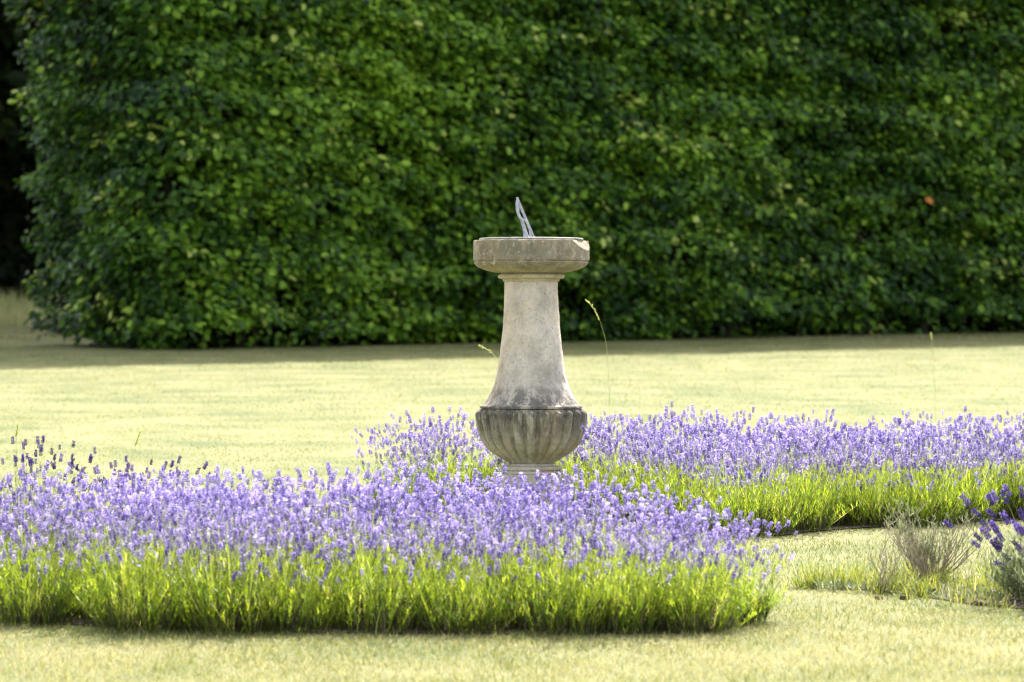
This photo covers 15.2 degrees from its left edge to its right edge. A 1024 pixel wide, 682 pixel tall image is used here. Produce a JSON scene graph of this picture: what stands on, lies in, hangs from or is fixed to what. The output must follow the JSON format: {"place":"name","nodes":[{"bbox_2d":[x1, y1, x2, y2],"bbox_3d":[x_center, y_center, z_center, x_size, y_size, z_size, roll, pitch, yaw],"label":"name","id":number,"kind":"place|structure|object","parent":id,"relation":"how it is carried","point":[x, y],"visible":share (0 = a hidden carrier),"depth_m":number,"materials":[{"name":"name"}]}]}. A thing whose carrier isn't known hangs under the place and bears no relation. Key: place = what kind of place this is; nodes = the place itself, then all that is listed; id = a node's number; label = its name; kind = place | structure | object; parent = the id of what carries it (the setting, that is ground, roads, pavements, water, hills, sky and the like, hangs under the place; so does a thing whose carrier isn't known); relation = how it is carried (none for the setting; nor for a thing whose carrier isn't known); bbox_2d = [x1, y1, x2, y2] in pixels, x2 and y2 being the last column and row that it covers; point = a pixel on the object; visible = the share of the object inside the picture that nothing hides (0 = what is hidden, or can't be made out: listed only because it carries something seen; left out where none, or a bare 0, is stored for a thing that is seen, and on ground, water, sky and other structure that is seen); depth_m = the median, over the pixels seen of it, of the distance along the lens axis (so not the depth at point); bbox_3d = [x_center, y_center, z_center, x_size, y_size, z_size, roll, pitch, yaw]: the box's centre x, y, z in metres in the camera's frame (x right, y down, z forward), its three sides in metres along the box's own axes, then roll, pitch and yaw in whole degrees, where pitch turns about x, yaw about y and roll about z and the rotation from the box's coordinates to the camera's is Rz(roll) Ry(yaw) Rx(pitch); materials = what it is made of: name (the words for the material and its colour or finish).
{"place":"outdoors","nodes":[
{"label":"outdoors","id":0,"kind":"place"},
{"bbox_2d":[0,286,75,326],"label":"meadow grass","id":1,"kind":"structure","parent":0,"point":[12,313],"depth_m":53.74,"materials":[{"name":"green plant"}]},
{"bbox_2d":[0,301,1023,681],"bbox_3d":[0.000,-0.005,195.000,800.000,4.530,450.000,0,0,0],"label":"lawn","id":2,"kind":"structure","parent":0,"point":[332,429],"depth_m":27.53,"materials":[{"name":"green plant"}]},
{"bbox_2d":[0,159,57,302],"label":"shrub","id":3,"kind":"object","parent":2,"relation":"on","point":[17,262],"visible":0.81,"depth_m":63.88,"materials":[{"name":"green plant"}]},
{"bbox_2d":[0,0,71,192],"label":"tree","id":4,"kind":"object","parent":2,"relation":"on","point":[14,75],"visible":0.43,"depth_m":60.51,"materials":[{"name":"green plant"}]},
{"bbox_2d":[0,5,75,232],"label":"tree","id":5,"kind":"object","parent":2,"relation":"on","point":[22,145],"depth_m":62.52,"materials":[{"name":"green plant"}]},
{"bbox_2d":[14,153,75,304],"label":"shrub","id":6,"kind":"object","parent":2,"relation":"on","point":[25,160],"visible":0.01,"depth_m":64.59,"materials":[{"name":"green plant"}]},
{"bbox_2d":[0,612,732,632],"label":"bed soil","id":7,"kind":"structure","parent":2,"relation":"on","point":[507,629],"depth_m":12.89,"materials":[{"name":"brown soil"}]},
{"bbox_2d":[0,461,95,566],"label":"lavender bush","id":8,"kind":"object","parent":7,"relation":"on","point":[55,495],"visible":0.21,"depth_m":13.86,"materials":[{"name":"purple plant"}]},
{"bbox_2d":[0,492,100,625],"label":"lavender bush","id":9,"kind":"object","parent":7,"relation":"on","point":[52,608],"visible":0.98,"depth_m":13.10,"materials":[{"name":"green plant"}]},
{"bbox_2d":[0,478,124,615],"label":"lavender bush","id":10,"kind":"object","parent":7,"relation":"on","point":[5,512],"visible":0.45,"depth_m":13.35,"materials":[{"name":"purple plant"}]},
{"bbox_2d":[0,435,126,560],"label":"lavender bush","id":11,"kind":"object","parent":7,"relation":"on","point":[30,460],"visible":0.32,"depth_m":15.12,"materials":[{"name":"purple plant"}]},
{"bbox_2d":[0,470,132,586],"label":"lavender bush","id":12,"kind":"object","parent":7,"relation":"on","point":[59,491],"visible":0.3,"depth_m":13.52,"materials":[{"name":"purple plant"}]},
{"bbox_2d":[3,477,160,617],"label":"lavender bush","id":13,"kind":"object","parent":7,"relation":"on","point":[83,494],"visible":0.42,"depth_m":13.35,"materials":[{"name":"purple plant"}]},
{"bbox_2d":[33,471,172,575],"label":"lavender bush","id":14,"kind":"object","parent":7,"relation":"on","point":[86,479],"visible":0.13,"depth_m":13.85,"materials":[{"name":"purple plant"}]},
{"bbox_2d":[45,487,206,624],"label":"lavender bush","id":15,"kind":"object","parent":7,"relation":"on","point":[132,540],"visible":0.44,"depth_m":13.11,"materials":[{"name":"purple plant"}]},
{"bbox_2d":[51,446,209,551],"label":"lavender bush","id":16,"kind":"object","parent":7,"relation":"on","point":[114,465],"visible":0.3,"depth_m":15.06,"materials":[{"name":"purple plant"}]},
{"bbox_2d":[50,476,229,632],"bbox_3d":[-1.278,0.719,12.899,0.624,0.531,0.567,0,0,-23],"label":"lavender bush","id":17,"kind":"object","parent":7,"relation":"on","point":[149,615],"visible":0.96,"depth_m":12.87,"materials":[{"name":"green plant"}]},
{"bbox_2d":[64,472,229,581],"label":"lavender bush","id":18,"kind":"object","parent":7,"relation":"on","point":[122,486],"visible":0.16,"depth_m":13.54,"materials":[{"name":"purple plant"}]},
{"bbox_2d":[93,487,247,588],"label":"lavender bush","id":19,"kind":"object","parent":7,"relation":"on","point":[187,513],"visible":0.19,"depth_m":13.34,"materials":[{"name":"purple plant"}]},
{"bbox_2d":[95,472,261,575],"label":"lavender bush","id":20,"kind":"object","parent":7,"relation":"on","point":[186,481],"visible":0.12,"depth_m":13.53,"materials":[{"name":"purple plant"}]},
{"bbox_2d":[110,471,258,564],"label":"lavender bush","id":21,"kind":"object","parent":7,"relation":"on","point":[170,482],"visible":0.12,"depth_m":13.88,"materials":[{"name":"purple plant"}]},
{"bbox_2d":[133,475,302,622],"bbox_3d":[-0.994,0.720,13.154,0.534,0.515,0.583,0,0,34],"label":"lavender bush","id":22,"kind":"object","parent":7,"relation":"on","point":[215,493],"visible":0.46,"depth_m":13.10,"materials":[{"name":"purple plant"}]},
{"bbox_2d":[148,481,315,633],"bbox_3d":[-0.931,0.728,12.870,0.584,0.516,0.535,0,0,-7],"label":"lavender bush","id":23,"kind":"object","parent":7,"relation":"on","point":[217,616],"visible":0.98,"depth_m":12.81,"materials":[{"name":"green plant"}]},
{"bbox_2d":[164,484,306,592],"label":"lavender bush","id":24,"kind":"object","parent":7,"relation":"on","point":[239,501],"visible":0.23,"depth_m":13.36,"materials":[{"name":"purple plant"}]},
{"bbox_2d":[186,488,339,623],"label":"lavender bush","id":25,"kind":"object","parent":7,"relation":"on","point":[228,505],"visible":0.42,"depth_m":13.11,"materials":[{"name":"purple plant"}]},
{"bbox_2d":[198,468,354,570],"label":"lavender bush","id":26,"kind":"object","parent":7,"relation":"on","point":[280,498],"visible":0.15,"depth_m":13.78,"materials":[{"name":"purple plant"}]},
{"bbox_2d":[219,479,351,575],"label":"lavender bush","id":27,"kind":"object","parent":7,"relation":"on","point":[266,496],"visible":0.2,"depth_m":13.59,"materials":[{"name":"purple plant"}]},
{"bbox_2d":[218,502,361,631],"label":"lavender bush","id":28,"kind":"object","parent":7,"relation":"on","point":[293,613],"visible":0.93,"depth_m":12.86,"materials":[{"name":"green plant"}]},
{"bbox_2d":[222,472,392,614],"bbox_3d":[-0.730,0.713,13.289,0.610,0.520,0.555,0,0,-31],"label":"lavender bush","id":29,"kind":"object","parent":7,"relation":"on","point":[332,478],"visible":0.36,"depth_m":13.29,"materials":[{"name":"purple plant"}]},
{"bbox_2d":[219,469,399,571],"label":"lavender bush","id":30,"kind":"object","parent":7,"relation":"on","point":[319,483],"visible":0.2,"depth_m":13.78,"materials":[{"name":"purple plant"}]},
{"bbox_2d":[275,462,446,579],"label":"lavender bush","id":31,"kind":"object","parent":7,"relation":"on","point":[386,476],"visible":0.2,"depth_m":13.62,"materials":[{"name":"purple plant"}]},
{"bbox_2d":[283,478,453,622],"bbox_3d":[-0.481,0.726,13.190,0.533,0.502,0.584,0,0,45],"label":"lavender bush","id":32,"kind":"object","parent":7,"relation":"on","point":[362,499],"visible":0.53,"depth_m":13.11,"materials":[{"name":"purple plant"}]},
{"bbox_2d":[295,461,442,556],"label":"lavender bush","id":33,"kind":"object","parent":7,"relation":"on","point":[357,478],"visible":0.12,"depth_m":13.98,"materials":[{"name":"purple plant"}]},
{"bbox_2d":[304,493,475,632],"bbox_3d":[-0.399,0.747,12.929,0.619,0.474,0.582,0,0,16],"label":"lavender bush","id":34,"kind":"object","parent":7,"relation":"on","point":[391,615],"visible":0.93,"depth_m":12.86,"materials":[{"name":"green plant"}]},
{"bbox_2d":[333,471,488,563],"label":"lavender bush","id":35,"kind":"object","parent":7,"relation":"on","point":[417,481],"visible":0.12,"depth_m":13.80,"materials":[{"name":"purple plant"}]},
{"bbox_2d":[328,477,493,612],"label":"lavender bush","id":36,"kind":"object","parent":7,"relation":"on","point":[397,513],"visible":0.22,"depth_m":13.36,"materials":[{"name":"purple plant"}]},
{"bbox_2d":[354,458,498,554],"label":"lavender bush","id":37,"kind":"object","parent":7,"relation":"on","point":[458,474],"visible":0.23,"depth_m":14.11,"materials":[{"name":"purple plant"}]},
{"bbox_2d":[352,495,505,624],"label":"lavender bush","id":38,"kind":"object","parent":7,"relation":"on","point":[433,542],"visible":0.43,"depth_m":13.10,"materials":[{"name":"purple plant"}]},
{"bbox_2d":[369,476,518,587],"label":"lavender bush","id":39,"kind":"object","parent":7,"relation":"on","point":[447,493],"visible":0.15,"depth_m":13.50,"materials":[{"name":"purple plant"}]},
{"bbox_2d":[388,474,509,569],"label":"lavender bush","id":40,"kind":"object","parent":7,"relation":"on","point":[453,505],"visible":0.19,"depth_m":13.79,"materials":[{"name":"purple plant"}]},
{"bbox_2d":[397,495,545,633],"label":"lavender bush","id":41,"kind":"object","parent":7,"relation":"on","point":[461,614],"visible":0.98,"depth_m":12.83,"materials":[{"name":"green plant"}]},
{"bbox_2d":[409,483,560,595],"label":"lavender bush","id":42,"kind":"object","parent":7,"relation":"on","point":[498,496],"visible":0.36,"depth_m":13.35,"materials":[{"name":"purple plant"}]},
{"bbox_2d":[419,482,563,577],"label":"lavender bush","id":43,"kind":"object","parent":7,"relation":"on","point":[438,487],"visible":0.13,"depth_m":13.54,"materials":[{"name":"purple plant"}]},
{"bbox_2d":[445,490,591,626],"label":"lavender bush","id":44,"kind":"object","parent":7,"relation":"on","point":[499,540],"visible":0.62,"depth_m":13.03,"materials":[{"name":"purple plant"}]},
{"bbox_2d":[457,464,594,556],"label":"lavender bush","id":45,"kind":"object","parent":7,"relation":"on","point":[525,477],"visible":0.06,"depth_m":14.09,"materials":[{"name":"purple plant"}]},
{"bbox_2d":[451,490,613,591],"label":"lavender bush","id":46,"kind":"object","parent":7,"relation":"on","point":[488,524],"visible":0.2,"depth_m":13.32,"materials":[{"name":"purple plant"}]},
{"bbox_2d":[490,469,610,562],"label":"lavender bush","id":47,"kind":"object","parent":7,"relation":"on","point":[553,479],"visible":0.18,"depth_m":13.84,"materials":[{"name":"purple plant"}]},
{"bbox_2d":[489,484,657,634],"bbox_3d":[0.222,0.735,12.861,0.621,0.503,0.577,0,0,38],"label":"lavender bush","id":48,"kind":"object","parent":7,"relation":"on","point":[564,616],"visible":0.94,"depth_m":12.79,"materials":[{"name":"green plant"}]},
{"bbox_2d":[488,473,673,606],"bbox_3d":[0.245,0.715,13.184,0.575,0.525,0.609,0,0,-32],"label":"lavender bush","id":49,"kind":"object","parent":7,"relation":"on","point":[584,506],"visible":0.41,"depth_m":13.12,"materials":[{"name":"purple plant"}]},
{"bbox_2d":[496,464,667,584],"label":"lavender bush","id":50,"kind":"object","parent":7,"relation":"on","point":[629,497],"visible":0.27,"depth_m":13.59,"materials":[{"name":"purple plant"}]},
{"bbox_2d":[550,499,709,633],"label":"lavender bush","id":51,"kind":"object","parent":7,"relation":"on","point":[635,617],"visible":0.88,"depth_m":12.82,"materials":[{"name":"green plant"}]},
{"bbox_2d":[569,480,726,581],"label":"lavender bush","id":52,"kind":"object","parent":7,"relation":"on","point":[675,501],"visible":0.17,"depth_m":13.54,"materials":[{"name":"purple plant"}]},
{"bbox_2d":[589,499,727,602],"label":"lavender bush","id":53,"kind":"object","parent":7,"relation":"on","point":[653,511],"visible":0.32,"depth_m":13.38,"materials":[{"name":"purple plant"}]},
{"bbox_2d":[612,500,766,615],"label":"lavender bush","id":54,"kind":"object","parent":7,"relation":"on","point":[691,567],"visible":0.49,"depth_m":13.07,"materials":[{"name":"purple plant"}]},
{"bbox_2d":[610,509,780,632],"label":"lavender bush","id":55,"kind":"object","parent":7,"relation":"on","point":[716,617],"visible":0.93,"depth_m":12.85,"materials":[{"name":"green plant"}]},
{"bbox_2d":[631,503,781,589],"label":"lavender bush","id":56,"kind":"object","parent":7,"relation":"on","point":[708,534],"visible":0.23,"depth_m":13.34,"materials":[{"name":"purple plant"}]},
{"bbox_2d":[638,507,803,624],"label":"lavender bush","id":57,"kind":"object","parent":7,"relation":"on","point":[762,600],"visible":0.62,"depth_m":13.12,"materials":[{"name":"green plant"}]},
{"bbox_2d":[2,0,1023,349],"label":"hedge","id":58,"kind":"object","parent":2,"relation":"on","point":[288,172],"visible":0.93,"depth_m":44.53,"materials":[{"name":"green plant"}]},
{"bbox_2d":[473,197,589,518],"bbox_3d":[0.090,0.090,18.000,0.547,1.520,0.549,0,0,-7],"label":"sundial","id":59,"kind":"object","parent":2,"relation":"on","point":[531,415],"visible":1,"depth_m":17.86,"materials":[{"name":"stone"}]},
{"bbox_2d":[390,507,1020,534],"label":"bed soil","id":60,"kind":"structure","parent":2,"relation":"on","point":[792,531],"depth_m":17.36,"materials":[{"name":"brown soil"}]},
{"bbox_2d":[350,416,460,507],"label":"lavender bush","id":61,"kind":"object","parent":60,"relation":"on","point":[388,451],"visible":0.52,"depth_m":18.46,"materials":[{"name":"purple plant"}]},
{"bbox_2d":[359,417,468,480],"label":"lavender bush","id":62,"kind":"object","parent":60,"relation":"on","point":[421,427],"visible":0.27,"depth_m":18.67,"materials":[{"name":"purple plant"}]},
{"bbox_2d":[368,424,473,512],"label":"lavender bush","id":63,"kind":"object","parent":60,"relation":"on","point":[432,477],"visible":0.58,"depth_m":18.17,"materials":[{"name":"purple plant"}]},
{"bbox_2d":[389,406,494,481],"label":"lavender bush","id":64,"kind":"object","parent":60,"relation":"on","point":[434,438],"visible":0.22,"depth_m":18.86,"materials":[{"name":"purple plant"}]},
{"bbox_2d":[394,406,499,507],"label":"lavender bush","id":65,"kind":"object","parent":60,"relation":"on","point":[443,447],"visible":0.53,"depth_m":18.41,"materials":[{"name":"purple plant"}]},
{"bbox_2d":[441,429,507,503],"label":"lavender bush","id":66,"kind":"object","parent":60,"relation":"on","point":[495,461],"visible":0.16,"depth_m":18.58,"materials":[{"name":"purple plant"}]},
{"bbox_2d":[554,415,617,499],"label":"lavender bush","id":67,"kind":"object","parent":60,"relation":"on","point":[596,431],"visible":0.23,"depth_m":18.43,"materials":[{"name":"purple plant"}]},
{"bbox_2d":[556,413,646,483],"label":"lavender bush","id":68,"kind":"object","parent":60,"relation":"on","point":[605,443],"visible":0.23,"depth_m":18.59,"materials":[{"name":"purple plant"}]},
{"bbox_2d":[556,418,664,513],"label":"lavender bush","id":69,"kind":"object","parent":60,"relation":"on","point":[576,483],"visible":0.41,"depth_m":18.11,"materials":[{"name":"purple plant"}]},
{"bbox_2d":[573,416,671,486],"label":"lavender bush","id":70,"kind":"object","parent":60,"relation":"on","point":[636,430],"visible":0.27,"depth_m":18.45,"materials":[{"name":"purple plant"}]},
{"bbox_2d":[579,413,698,516],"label":"lavender bush","id":71,"kind":"object","parent":60,"relation":"on","point":[634,453],"visible":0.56,"depth_m":17.98,"materials":[{"name":"purple plant"}]},
{"bbox_2d":[612,420,735,520],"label":"lavender bush","id":72,"kind":"object","parent":60,"relation":"on","point":[648,453],"visible":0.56,"depth_m":17.68,"materials":[{"name":"purple plant"}]},
{"bbox_2d":[613,415,740,486],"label":"lavender bush","id":73,"kind":"object","parent":60,"relation":"on","point":[665,422],"visible":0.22,"depth_m":18.16,"materials":[{"name":"purple plant"}]},
{"bbox_2d":[623,401,743,473],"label":"lavender bush","id":74,"kind":"object","parent":60,"relation":"on","point":[672,415],"visible":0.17,"depth_m":18.86,"materials":[{"name":"purple plant"}]},
{"bbox_2d":[630,423,740,494],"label":"lavender bush","id":75,"kind":"object","parent":60,"relation":"on","point":[670,446],"visible":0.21,"depth_m":17.92,"materials":[{"name":"purple plant"}]},
{"bbox_2d":[645,435,747,524],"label":"lavender bush","id":76,"kind":"object","parent":60,"relation":"on","point":[691,483],"visible":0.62,"depth_m":17.42,"materials":[{"name":"purple plant"}]},
{"bbox_2d":[674,440,776,529],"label":"lavender bush","id":77,"kind":"object","parent":60,"relation":"on","point":[717,469],"visible":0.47,"depth_m":17.20,"materials":[{"name":"purple plant"}]},
{"bbox_2d":[675,414,799,498],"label":"lavender bush","id":78,"kind":"object","parent":60,"relation":"on","point":[719,433],"visible":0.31,"depth_m":17.68,"materials":[{"name":"purple plant"}]},
{"bbox_2d":[697,407,799,485],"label":"lavender bush","id":79,"kind":"object","parent":60,"relation":"on","point":[737,417],"visible":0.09,"depth_m":18.42,"materials":[{"name":"purple plant"}]},
{"bbox_2d":[706,430,808,504],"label":"lavender bush","id":80,"kind":"object","parent":60,"relation":"on","point":[741,463],"visible":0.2,"depth_m":17.47,"materials":[{"name":"purple plant"}]},
{"bbox_2d":[695,427,820,535],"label":"lavender bush","id":81,"kind":"object","parent":60,"relation":"on","point":[763,510],"visible":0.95,"depth_m":16.88,"materials":[{"name":"green plant"}]},
{"bbox_2d":[730,420,862,530],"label":"lavender bush","id":82,"kind":"object","parent":60,"relation":"on","point":[815,519],"visible":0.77,"depth_m":17.13,"materials":[{"name":"green plant"}]},
{"bbox_2d":[746,409,872,490],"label":"lavender bush","id":83,"kind":"object","parent":60,"relation":"on","point":[815,425],"visible":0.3,"depth_m":17.86,"materials":[{"name":"purple plant"}]},
{"bbox_2d":[759,423,887,525],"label":"lavender bush","id":84,"kind":"object","parent":60,"relation":"on","point":[826,477],"visible":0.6,"depth_m":17.38,"materials":[{"name":"purple plant"}]},
{"bbox_2d":[794,428,893,522],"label":"lavender bush","id":85,"kind":"object","parent":60,"relation":"on","point":[850,446],"visible":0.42,"depth_m":17.56,"materials":[{"name":"purple plant"}]},
{"bbox_2d":[812,426,935,525],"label":"lavender bush","id":86,"kind":"object","parent":60,"relation":"on","point":[871,513],"visible":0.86,"depth_m":17.39,"materials":[{"name":"green plant"}]},
{"bbox_2d":[824,422,933,500],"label":"lavender bush","id":87,"kind":"object","parent":60,"relation":"on","point":[870,431],"visible":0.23,"depth_m":17.91,"materials":[{"name":"purple plant"}]},
{"bbox_2d":[855,421,974,519],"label":"lavender bush","id":88,"kind":"object","parent":60,"relation":"on","point":[918,442],"visible":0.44,"depth_m":17.72,"materials":[{"name":"purple plant"}]},
{"bbox_2d":[866,423,981,525],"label":"lavender bush","id":89,"kind":"object","parent":60,"relation":"on","point":[942,508],"visible":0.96,"depth_m":17.40,"materials":[{"name":"green plant"}]},
{"bbox_2d":[869,413,988,503],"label":"lavender bush","id":90,"kind":"object","parent":60,"relation":"on","point":[960,444],"visible":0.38,"depth_m":17.95,"materials":[{"name":"purple plant"}]},
{"bbox_2d":[900,423,1014,521],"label":"lavender bush","id":91,"kind":"object","parent":60,"relation":"on","point":[983,505],"visible":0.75,"depth_m":17.61,"materials":[{"name":"green plant"}]},
{"bbox_2d":[906,413,1009,493],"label":"lavender bush","id":92,"kind":"object","parent":60,"relation":"on","point":[965,426],"visible":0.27,"depth_m":18.20,"materials":[{"name":"purple plant"}]},
{"bbox_2d":[957,420,1023,517],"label":"lavender bush","id":93,"kind":"object","parent":60,"relation":"on","point":[1013,511],"visible":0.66,"depth_m":17.87,"materials":[{"name":"purple plant"}]},
{"bbox_2d":[968,414,1023,499],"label":"lavender bush","id":94,"kind":"object","parent":60,"relation":"on","point":[1017,436],"visible":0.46,"depth_m":18.12,"materials":[{"name":"purple plant"}]},
{"bbox_2d":[982,427,1023,516],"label":"lavender bush","id":95,"kind":"object","parent":60,"relation":"on","point":[1015,459],"visible":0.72,"depth_m":17.88,"materials":[{"name":"purple plant"}]},
{"bbox_2d":[748,550,1022,612],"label":"weeds","id":96,"kind":"object","parent":2,"relation":"on","point":[903,577],"visible":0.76,"depth_m":14.33,"materials":[{"name":"green plant"}]},
{"bbox_2d":[868,531,910,593],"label":"dried twig","id":97,"kind":"object","parent":2,"relation":"on","point":[885,571],"visible":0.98,"depth_m":14.20,"materials":[{"name":"brown plant"}]},
{"bbox_2d":[842,575,1023,607],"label":"bed soil","id":98,"kind":"structure","parent":2,"relation":"on","point":[1017,603],"depth_m":13.92,"materials":[{"name":"brown soil"}]},
{"bbox_2d":[795,574,1023,601],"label":"ground cover","id":99,"kind":"object","parent":98,"relation":"on","point":[848,584],"visible":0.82,"depth_m":14.09,"materials":[{"name":"green plant"}]},
{"bbox_2d":[882,497,990,583],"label":"twiggy bush","id":100,"kind":"object","parent":98,"relation":"on","point":[923,550],"visible":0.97,"depth_m":14.50,"materials":[{"name":"grey plant"}]},
{"bbox_2d":[944,484,1023,599],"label":"lavender bush","id":101,"kind":"object","parent":98,"relation":"on","point":[1010,567],"visible":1,"depth_m":13.87,"materials":[{"name":"purple plant"}]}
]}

